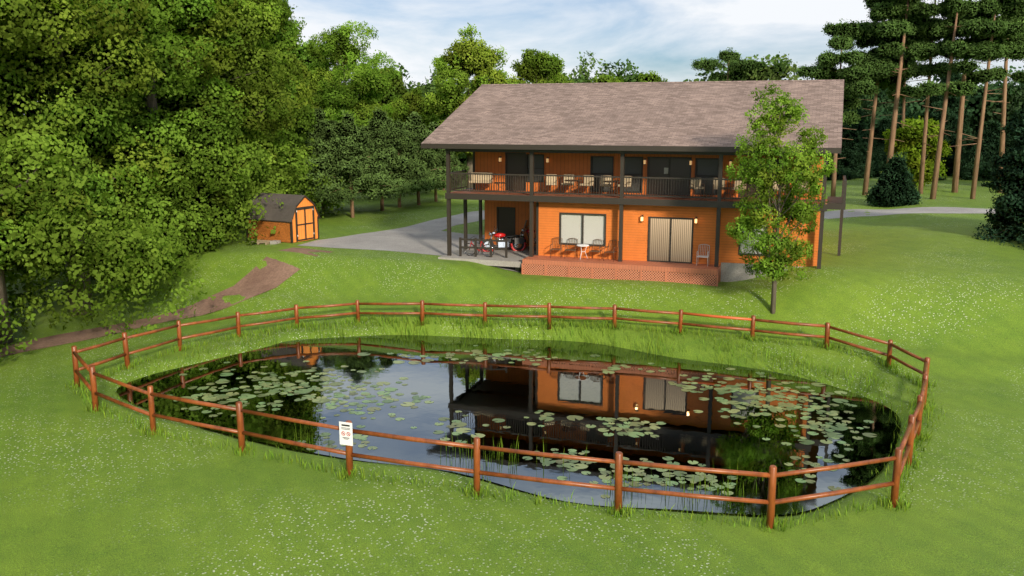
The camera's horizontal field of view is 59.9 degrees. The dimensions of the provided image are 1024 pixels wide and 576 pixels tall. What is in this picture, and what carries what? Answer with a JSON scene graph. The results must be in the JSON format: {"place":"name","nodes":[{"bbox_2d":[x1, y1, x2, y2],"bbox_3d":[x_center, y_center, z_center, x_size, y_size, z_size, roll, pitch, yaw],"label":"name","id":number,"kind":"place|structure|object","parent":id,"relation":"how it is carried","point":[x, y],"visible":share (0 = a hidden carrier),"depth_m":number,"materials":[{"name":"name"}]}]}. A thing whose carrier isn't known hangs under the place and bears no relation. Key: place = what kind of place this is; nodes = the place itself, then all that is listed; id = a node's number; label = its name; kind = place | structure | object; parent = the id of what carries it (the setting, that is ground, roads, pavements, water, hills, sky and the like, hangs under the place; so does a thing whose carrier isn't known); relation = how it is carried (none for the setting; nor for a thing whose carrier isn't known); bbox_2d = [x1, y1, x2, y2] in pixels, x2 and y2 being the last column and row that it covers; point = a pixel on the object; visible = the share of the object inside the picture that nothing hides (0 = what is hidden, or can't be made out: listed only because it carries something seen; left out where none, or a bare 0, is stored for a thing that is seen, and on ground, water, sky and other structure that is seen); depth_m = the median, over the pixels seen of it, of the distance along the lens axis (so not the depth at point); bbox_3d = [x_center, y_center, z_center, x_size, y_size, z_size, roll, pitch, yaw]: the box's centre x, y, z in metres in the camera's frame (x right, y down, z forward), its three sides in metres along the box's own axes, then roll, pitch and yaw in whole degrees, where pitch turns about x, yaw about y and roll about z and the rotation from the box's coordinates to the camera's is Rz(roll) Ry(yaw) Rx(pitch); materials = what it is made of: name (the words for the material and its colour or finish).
{"place":"outdoors","nodes":[
{"label":"outdoors","id":0,"kind":"place"},
{"bbox_2d":[0,247,332,356],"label":"mulch path","id":1,"kind":"structure","parent":0,"point":[272,274],"depth_m":43.65,"materials":[{"name":"brown soil"}]},
{"bbox_2d":[116,335,900,514],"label":"pond water","id":2,"kind":"structure","parent":0,"point":[562,387],"depth_m":29.14,"materials":[{"name":"grey liquid"}]},
{"bbox_2d":[164,345,876,497],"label":"lily pads","id":3,"kind":"object","parent":2,"relation":"on","point":[629,432],"visible":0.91,"depth_m":29.53,"materials":[{"name":"green plant"}]},
{"bbox_2d":[281,331,795,508],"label":"pond reeds","id":4,"kind":"object","parent":2,"relation":"on","point":[727,492],"visible":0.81,"depth_m":23.59,"materials":[{"name":"green plant"}]},
{"bbox_2d":[0,124,1023,575],"bbox_3d":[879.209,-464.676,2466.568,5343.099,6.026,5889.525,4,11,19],"label":"ground","id":5,"kind":"structure","parent":0,"point":[82,492],"depth_m":26.37,"materials":[{"name":"green plant"}]},
{"bbox_2d":[0,267,37,358],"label":"shrub","id":6,"kind":"object","parent":5,"relation":"on","point":[24,345],"visible":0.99,"depth_m":34.58,"materials":[{"name":"green plant"}]},
{"bbox_2d":[1,77,65,309],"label":"tree","id":7,"kind":"object","parent":5,"relation":"on","point":[19,295],"visible":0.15,"depth_m":46.92,"materials":[{"name":"green plant"}]},
{"bbox_2d":[0,0,145,255],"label":"tree","id":8,"kind":"object","parent":5,"relation":"on","point":[33,126],"visible":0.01,"depth_m":49.62,"materials":[{"name":"green plant"}]},
{"bbox_2d":[0,0,180,363],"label":"tree","id":9,"kind":"object","parent":5,"relation":"on","point":[21,240],"visible":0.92,"depth_m":36.78,"materials":[{"name":"green plant"}]},
{"bbox_2d":[0,0,222,335],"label":"tree","id":10,"kind":"object","parent":5,"relation":"on","point":[70,111],"visible":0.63,"depth_m":40.58,"materials":[{"name":"green plant"}]},
{"bbox_2d":[24,0,270,279],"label":"tree","id":11,"kind":"object","parent":5,"relation":"on","point":[192,16],"visible":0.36,"depth_m":46.70,"materials":[{"name":"green plant"}]},
{"bbox_2d":[76,0,251,221],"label":"tree","id":12,"kind":"object","parent":5,"relation":"on","point":[139,114],"depth_m":57.39,"materials":[{"name":"green plant"}]},
{"bbox_2d":[129,78,255,255],"bbox_3d":[-18.120,-6.880,49.624,7.122,9.961,6.803,0,11,0],"label":"tree","id":13,"kind":"object","parent":5,"relation":"on","point":[207,206],"visible":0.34,"depth_m":48.48,"materials":[{"name":"green plant"}]},
{"bbox_2d":[119,0,313,246],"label":"tree","id":14,"kind":"object","parent":5,"relation":"on","point":[259,78],"visible":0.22,"depth_m":53.25,"materials":[{"name":"green plant"}]},
{"bbox_2d":[182,1,312,201],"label":"tree","id":15,"kind":"object","parent":5,"relation":"on","point":[266,131],"depth_m":65.68,"materials":[{"name":"green plant"}]},
{"bbox_2d":[251,240,280,244],"bbox_3d":[-13.998,-2.639,50.684,1.650,0.200,0.980,3,11,14],"label":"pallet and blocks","id":16,"kind":"object","parent":5,"relation":"on","point":[266,242],"visible":0.9,"depth_m":50.41,"materials":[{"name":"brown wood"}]},
{"bbox_2d":[191,0,348,217],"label":"tree","id":17,"kind":"object","parent":5,"relation":"on","point":[295,161],"visible":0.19,"depth_m":60.42,"materials":[{"name":"green plant"}]},
{"bbox_2d":[244,193,319,242],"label":"shed","id":18,"kind":"structure","parent":5,"relation":"on","point":[295,218],"depth_m":51.04,"materials":[{"name":"orange wood"}]},
{"bbox_2d":[266,0,319,158],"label":"tree","id":19,"kind":"object","parent":5,"relation":"on","point":[301,72],"visible":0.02,"depth_m":67.05,"materials":[{"name":"green plant"}]},
{"bbox_2d":[286,39,335,113],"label":"tree","id":20,"kind":"object","parent":5,"relation":"on","point":[300,52],"visible":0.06,"depth_m":102.59,"materials":[{"name":"green plant"}]},
{"bbox_2d":[272,108,359,209],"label":"tree","id":21,"kind":"object","parent":5,"relation":"on","point":[324,130],"visible":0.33,"depth_m":66.88,"materials":[{"name":"green plant"}]},
{"bbox_2d":[303,20,397,140],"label":"tree","id":22,"kind":"object","parent":5,"relation":"on","point":[350,96],"visible":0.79,"depth_m":92.15,"materials":[{"name":"green plant"}]},
{"bbox_2d":[297,110,419,217],"bbox_3d":[-11.307,-8.559,62.283,7.632,7.694,7.566,-7,13,-33],"label":"tree","id":23,"kind":"object","parent":5,"relation":"on","point":[357,162],"visible":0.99,"depth_m":61.32,"materials":[{"name":"green plant"}]},
{"bbox_2d":[355,65,408,114],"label":"tree","id":24,"kind":"object","parent":5,"relation":"on","point":[394,92],"visible":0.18,"depth_m":119.93,"materials":[{"name":"green plant"}]},
{"bbox_2d":[344,107,435,210],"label":"tree","id":25,"kind":"object","parent":5,"relation":"on","point":[379,132],"visible":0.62,"depth_m":67.02,"materials":[{"name":"green plant"}]},
{"bbox_2d":[316,62,464,155],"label":"tree","id":26,"kind":"object","parent":5,"relation":"on","point":[401,68],"depth_m":133.74,"materials":[{"name":"green plant"}]},
{"bbox_2d":[378,119,441,207],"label":"tree","id":27,"kind":"object","parent":5,"relation":"on","point":[407,148],"visible":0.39,"depth_m":68.89,"materials":[{"name":"green plant"}]},
{"bbox_2d":[384,86,437,144],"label":"tree","id":28,"kind":"object","parent":5,"relation":"on","point":[407,106],"visible":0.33,"depth_m":100.89,"materials":[{"name":"green plant"}]},
{"bbox_2d":[391,111,461,204],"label":"tree","id":29,"kind":"object","parent":5,"relation":"on","point":[416,132],"visible":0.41,"depth_m":71.14,"materials":[{"name":"green plant"}]},
{"bbox_2d":[403,71,475,168],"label":"tree","id":30,"kind":"object","parent":5,"relation":"on","point":[463,156],"visible":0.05,"depth_m":119.13,"materials":[{"name":"green plant"}]},
{"bbox_2d":[418,121,462,201],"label":"tree","id":31,"kind":"object","parent":5,"relation":"on","point":[441,151],"visible":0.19,"depth_m":74.34,"materials":[{"name":"green plant"}]},
{"bbox_2d":[440,153,469,189],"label":"tree","id":32,"kind":"object","parent":5,"relation":"on","point":[463,165],"visible":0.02,"depth_m":86.53,"materials":[{"name":"green plant"}]},
{"bbox_2d":[423,22,511,188],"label":"tree","id":33,"kind":"object","parent":5,"relation":"on","point":[461,62],"visible":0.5,"depth_m":84.10,"materials":[{"name":"green plant"}]},
{"bbox_2d":[438,244,535,266],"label":"carport slab","id":34,"kind":"structure","parent":5,"relation":"on","point":[498,258],"depth_m":45.09,"materials":[{"name":"grey concrete"}]},
{"bbox_2d":[463,236,493,256],"bbox_3d":[-1.710,-2.091,45.282,1.720,1.000,0.565,4,17,22],"label":"bicycle","id":35,"kind":"object","parent":34,"relation":"on","point":[479,250],"visible":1,"depth_m":45.30,"materials":[{"name":"red paint"}]},
{"bbox_2d":[459,237,506,257],"bbox_3d":[-1.464,-2.042,45.173,2.507,1.000,0.173,3,11,14],"label":"railing","id":36,"kind":"object","parent":34,"relation":"on","point":[475,247],"visible":1,"depth_m":45.13,"materials":[{"name":"black metal"}]},
{"bbox_2d":[481,226,525,251],"bbox_3d":[-0.475,-2.588,47.251,2.500,1.460,1.015,-2,4,-10],"label":"motorcycle","id":37,"kind":"object","parent":34,"relation":"on","point":[518,244],"visible":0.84,"depth_m":47.12,"materials":[{"name":"red paint"}]},
{"bbox_2d":[71,300,929,528],"bbox_3d":[-0.502,2.853,30.901,28.376,1.775,17.460,4,11,19],"label":"pond fence","id":38,"kind":"object","parent":5,"relation":"on","point":[913,430],"visible":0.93,"depth_m":25.07,"materials":[{"name":"brown wood"}]},
{"bbox_2d":[339,421,352,445],"bbox_3d":[-4.295,3.770,22.989,0.380,0.620,0.014,4,11,19],"label":"sign","id":39,"kind":"object","parent":38,"relation":"attached to","point":[346,433],"visible":1,"depth_m":22.98,"materials":[{"name":"white paint"}]},
{"bbox_2d":[64,314,936,532],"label":"fence line grass","id":40,"kind":"structure","parent":5,"relation":"on","point":[238,451],"depth_m":26.20,"materials":[{"name":"green plant"}]},
{"bbox_2d":[105,305,945,517],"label":"tall grass","id":41,"kind":"structure","parent":5,"relation":"on","point":[473,321],"depth_m":35.84,"materials":[{"name":"green plant"}]},
{"bbox_2d":[508,48,573,83],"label":"tree","id":42,"kind":"object","parent":5,"relation":"on","point":[538,67],"visible":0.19,"depth_m":89.04,"materials":[{"name":"green plant"}]},
{"bbox_2d":[562,51,643,82],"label":"tree","id":43,"kind":"object","parent":5,"relation":"on","point":[581,78],"visible":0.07,"depth_m":163.23,"materials":[{"name":"green plant"}]},
{"bbox_2d":[590,74,623,82],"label":"tree","id":44,"kind":"object","parent":5,"relation":"on","point":[603,79],"visible":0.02,"depth_m":80.83,"materials":[{"name":"green plant"}]},
{"bbox_2d":[421,144,846,286],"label":"house","id":45,"kind":"structure","parent":5,"relation":"on","point":[658,222],"depth_m":43.01,"materials":[{"name":"orange wood"}]},
{"bbox_2d":[469,172,493,188],"bbox_3d":[-1.605,-5.554,46.343,1.273,0.963,0.616,3,11,14],"label":"bench","id":46,"kind":"object","parent":45,"relation":"on","point":[479,178],"visible":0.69,"depth_m":46.39,"materials":[{"name":"beige fabric"}]},
{"bbox_2d":[515,220,535,244],"bbox_3d":[1.256,-2.957,48.888,2.500,1.570,1.015,-2,4,-10],"label":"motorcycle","id":47,"kind":"object","parent":45,"relation":"on","point":[523,230],"visible":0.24,"depth_m":48.72,"materials":[{"name":"black metal"}]},
{"bbox_2d":[546,174,556,184],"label":"balcony chair","id":48,"kind":"object","parent":45,"relation":"on","point":[555,177],"visible":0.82,"depth_m":44.94,"materials":[{"name":"beige fabric"}]},
{"bbox_2d":[550,237,561,257],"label":"deck chair","id":49,"kind":"object","parent":45,"relation":"on","point":[555,248],"visible":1,"depth_m":44.03,"materials":[{"name":"brown metal"}]},
{"bbox_2d":[561,174,574,192],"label":"balcony chair","id":50,"kind":"object","parent":45,"relation":"on","point":[566,182],"visible":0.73,"depth_m":44.86,"materials":[{"name":"beige fabric"}]},
{"bbox_2d":[565,238,577,257],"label":"deck chair","id":51,"kind":"object","parent":45,"relation":"on","point":[570,249],"visible":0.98,"depth_m":43.85,"materials":[{"name":"brown metal"}]},
{"bbox_2d":[564,180,580,194],"bbox_3d":[2.983,-4.944,43.775,0.811,0.738,0.824,4,11,19],"label":"balcony table","id":52,"kind":"object","parent":45,"relation":"on","point":[572,181],"visible":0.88,"depth_m":43.48,"materials":[{"name":"brown metal"}]},
{"bbox_2d":[577,244,588,259],"bbox_3d":[3.451,-1.749,43.354,0.615,0.717,0.624,4,11,19],"label":"deck table","id":53,"kind":"object","parent":45,"relation":"on","point":[583,245],"visible":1,"depth_m":43.24,"materials":[{"name":"white paint"}]},
{"bbox_2d":[579,174,594,193],"bbox_3d":[3.750,-5.178,44.376,0.597,0.963,0.616,6,13,30],"label":"balcony chair","id":54,"kind":"object","parent":45,"relation":"on","point":[589,181],"visible":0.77,"depth_m":44.37,"materials":[{"name":"beige fabric"}]},
{"bbox_2d":[589,239,602,258],"bbox_3d":[4.109,-1.869,43.315,0.545,0.963,0.616,5,12,25],"label":"deck chair","id":55,"kind":"object","parent":45,"relation":"on","point":[594,250],"visible":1,"depth_m":43.39,"materials":[{"name":"brown metal"}]},
{"bbox_2d":[599,175,611,193],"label":"balcony chair","id":56,"kind":"object","parent":45,"relation":"on","point":[602,182],"visible":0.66,"depth_m":44.04,"materials":[{"name":"beige wood"}]},
{"bbox_2d":[603,240,618,261],"bbox_3d":[4.811,-1.816,43.038,0.545,0.963,0.616,6,13,30],"label":"deck chair","id":57,"kind":"object","parent":45,"relation":"on","point":[613,252],"visible":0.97,"depth_m":43.05,"materials":[{"name":"brown metal"}]},
{"bbox_2d":[616,175,632,194],"bbox_3d":[5.545,-5.058,43.750,0.597,0.963,0.616,8,13,35],"label":"balcony chair","id":58,"kind":"object","parent":45,"relation":"on","point":[628,182],"visible":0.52,"depth_m":43.70,"materials":[{"name":"beige fabric"}]},
{"bbox_2d":[421,79,843,147],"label":"house roof","id":59,"kind":"structure","parent":45,"relation":"attached to","point":[701,113],"depth_m":44.69,"materials":[{"name":"brown"}]},
{"bbox_2d":[689,177,704,196],"bbox_3d":[8.795,-4.780,42.302,0.597,0.963,0.616,-2,11,-11],"label":"balcony chair","id":60,"kind":"object","parent":45,"relation":"on","point":[695,184],"visible":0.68,"depth_m":42.35,"materials":[{"name":"beige fabric"}]},
{"bbox_2d":[696,244,709,266],"bbox_3d":[8.949,-1.541,41.600,0.545,0.963,0.616,4,11,19],"label":"chair","id":61,"kind":"object","parent":45,"relation":"on","point":[703,256],"visible":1,"depth_m":41.69,"materials":[{"name":"white metal"}]},
{"bbox_2d":[712,177,725,197],"bbox_3d":[9.823,-4.753,42.160,0.597,0.963,0.616,2,11,8],"label":"balcony chair","id":62,"kind":"object","parent":45,"relation":"on","point":[715,188],"visible":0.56,"depth_m":42.20,"materials":[{"name":"beige fabric"}]},
{"bbox_2d":[722,187,733,199],"bbox_3d":[9.972,-4.375,41.256,0.654,0.568,0.664,4,11,19],"label":"balcony table","id":63,"kind":"object","parent":45,"relation":"on","point":[729,192],"visible":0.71,"depth_m":41.16,"materials":[{"name":"brown metal"}]},
{"bbox_2d":[731,178,746,194],"bbox_3d":[10.725,-4.713,41.950,0.597,0.963,0.616,6,13,30],"label":"balcony chair","id":64,"kind":"object","parent":45,"relation":"on","point":[738,183],"visible":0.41,"depth_m":41.96,"materials":[{"name":"beige fabric"}]},
{"bbox_2d":[636,70,667,81],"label":"tree","id":65,"kind":"object","parent":5,"relation":"on","point":[645,77],"visible":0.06,"depth_m":81.86,"materials":[{"name":"green plant"}]},
{"bbox_2d":[621,75,698,81],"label":"tree","id":66,"kind":"object","parent":5,"relation":"on","point":[625,79],"depth_m":136.36,"materials":[{"name":"green plant"}]},
{"bbox_2d":[683,69,740,81],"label":"tree","id":67,"kind":"object","parent":5,"relation":"on","point":[706,73],"depth_m":118.06,"materials":[{"name":"green plant"}]},
{"bbox_2d":[691,47,763,80],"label":"tree","id":68,"kind":"object","parent":5,"relation":"on","point":[738,66],"visible":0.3,"depth_m":86.31,"materials":[{"name":"green plant"}]},
{"bbox_2d":[718,51,801,80],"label":"tree","id":69,"kind":"object","parent":5,"relation":"on","point":[778,74],"visible":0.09,"depth_m":131.22,"materials":[{"name":"green plant"}]},
{"bbox_2d":[725,81,837,313],"bbox_3d":[10.925,-3.507,36.505,4.624,9.712,3.922,4,11,19],"label":"tree","id":70,"kind":"object","parent":5,"relation":"on","point":[803,171],"visible":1,"depth_m":36.10,"materials":[{"name":"green plant"}]},
{"bbox_2d":[794,19,894,196],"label":"pine tree","id":71,"kind":"object","parent":5,"relation":"on","point":[853,75],"visible":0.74,"depth_m":67.33,"materials":[{"name":"green plant"}]},
{"bbox_2d":[827,128,880,180],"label":"fir tree","id":72,"kind":"object","parent":5,"relation":"on","point":[851,163],"visible":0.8,"depth_m":91.35,"materials":[{"name":"green plant"}]},
{"bbox_2d":[842,94,883,167],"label":"fir tree","id":73,"kind":"object","parent":5,"relation":"on","point":[859,126],"visible":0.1,"depth_m":98.17,"materials":[{"name":"green plant"}]},
{"bbox_2d":[872,115,896,170],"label":"fir tree","id":74,"kind":"object","parent":5,"relation":"on","point":[884,125],"visible":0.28,"depth_m":99.32,"materials":[{"name":"green plant"}]},
{"bbox_2d":[848,0,921,194],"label":"pine tree","id":75,"kind":"object","parent":5,"relation":"on","point":[888,82],"visible":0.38,"depth_m":70.12,"materials":[{"name":"green plant"}]},
{"bbox_2d":[855,79,915,111],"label":"tree","id":76,"kind":"object","parent":5,"relation":"on","point":[882,95],"visible":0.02,"depth_m":149.88,"materials":[{"name":"green plant"}]},
{"bbox_2d":[864,152,921,207],"bbox_3d":[27.671,-7.258,64.031,4.346,5.003,3.755,4,11,19],"label":"fir tree","id":77,"kind":"object","parent":5,"relation":"on","point":[895,187],"visible":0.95,"depth_m":63.31,"materials":[{"name":"green plant"}]},
{"bbox_2d":[861,0,952,163],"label":"pine tree","id":78,"kind":"object","parent":5,"relation":"on","point":[919,10],"visible":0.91,"depth_m":66.96,"materials":[{"name":"green plant"}]},
{"bbox_2d":[878,2,936,128],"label":"pine tree","id":79,"kind":"object","parent":5,"relation":"on","point":[909,91],"visible":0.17,"depth_m":84.75,"materials":[{"name":"green plant"}]},
{"bbox_2d":[882,115,951,185],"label":"tree","id":80,"kind":"object","parent":5,"relation":"on","point":[909,136],"visible":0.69,"depth_m":78.15,"materials":[{"name":"green plant"}]},
{"bbox_2d":[858,82,979,139],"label":"tree","id":81,"kind":"object","parent":5,"relation":"on","point":[884,111],"visible":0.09,"depth_m":127.93,"materials":[{"name":"green plant"}]},
{"bbox_2d":[915,118,947,179],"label":"fir tree","id":82,"kind":"object","parent":5,"relation":"on","point":[939,178],"visible":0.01,"depth_m":87.16,"materials":[{"name":"green plant"}]},
{"bbox_2d":[896,0,988,193],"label":"pine tree","id":83,"kind":"object","parent":5,"relation":"on","point":[923,156],"visible":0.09,"depth_m":71.31,"materials":[{"name":"green plant"}]},
{"bbox_2d":[919,68,985,139],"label":"fir tree","id":84,"kind":"object","parent":5,"relation":"on","point":[935,114],"visible":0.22,"depth_m":104.57,"materials":[{"name":"green plant"}]},
{"bbox_2d":[882,67,1023,139],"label":"tree","id":85,"kind":"object","parent":5,"relation":"on","point":[997,109],"visible":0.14,"depth_m":104.03,"materials":[{"name":"green plant"}]},
{"bbox_2d":[935,113,974,175],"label":"fir tree","id":86,"kind":"object","parent":5,"relation":"on","point":[951,124],"visible":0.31,"depth_m":92.02,"materials":[{"name":"green plant"}]},
{"bbox_2d":[907,0,1008,198],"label":"pine tree","id":87,"kind":"object","parent":5,"relation":"on","point":[981,27],"visible":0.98,"depth_m":65.14,"materials":[{"name":"green plant"}]},
{"bbox_2d":[918,0,1011,192],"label":"pine tree","id":88,"kind":"object","parent":5,"relation":"on","point":[956,171],"visible":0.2,"depth_m":71.99,"materials":[{"name":"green plant"}]},
{"bbox_2d":[950,118,1000,180],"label":"fir tree","id":89,"kind":"object","parent":5,"relation":"on","point":[991,136],"visible":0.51,"depth_m":86.56,"materials":[{"name":"green plant"}]},
{"bbox_2d":[941,0,1023,198],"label":"pine tree","id":90,"kind":"object","parent":5,"relation":"on","point":[988,52],"visible":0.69,"depth_m":65.79,"materials":[{"name":"green plant"}]},
{"bbox_2d":[968,113,1023,249],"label":"spruce tree","id":91,"kind":"object","parent":5,"relation":"on","point":[1009,204],"visible":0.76,"depth_m":45.42,"materials":[{"name":"green plant"}]},
{"bbox_2d":[969,0,1023,192],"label":"pine tree","id":92,"kind":"object","parent":5,"relation":"on","point":[1017,40],"visible":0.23,"depth_m":71.48,"materials":[{"name":"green plant"}]},
{"bbox_2d":[974,66,1023,111],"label":"tree","id":93,"kind":"object","parent":5,"relation":"on","point":[1011,67],"visible":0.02,"depth_m":115.25,"materials":[{"name":"green plant"}]},
{"bbox_2d":[979,101,1023,186],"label":"fir tree","id":94,"kind":"object","parent":5,"relation":"on","point":[1010,144],"visible":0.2,"depth_m":77.39,"materials":[{"name":"green plant"}]},
{"bbox_2d":[998,17,1023,84],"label":"pine tree","id":95,"kind":"object","parent":5,"relation":"on","point":[1018,77],"visible":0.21,"depth_m":77.92,"materials":[{"name":"green plant"}]},
{"bbox_2d":[14,0,1023,115],"label":"sky","id":96,"kind":"structure","parent":0,"point":[664,37],"materials":[{"name":"white"}]},
{"bbox_2d":[298,207,1003,271],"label":"driveway","id":97,"kind":"structure","parent":0,"point":[429,237],"depth_m":53.43,"materials":[{"name":"grey asphalt"}]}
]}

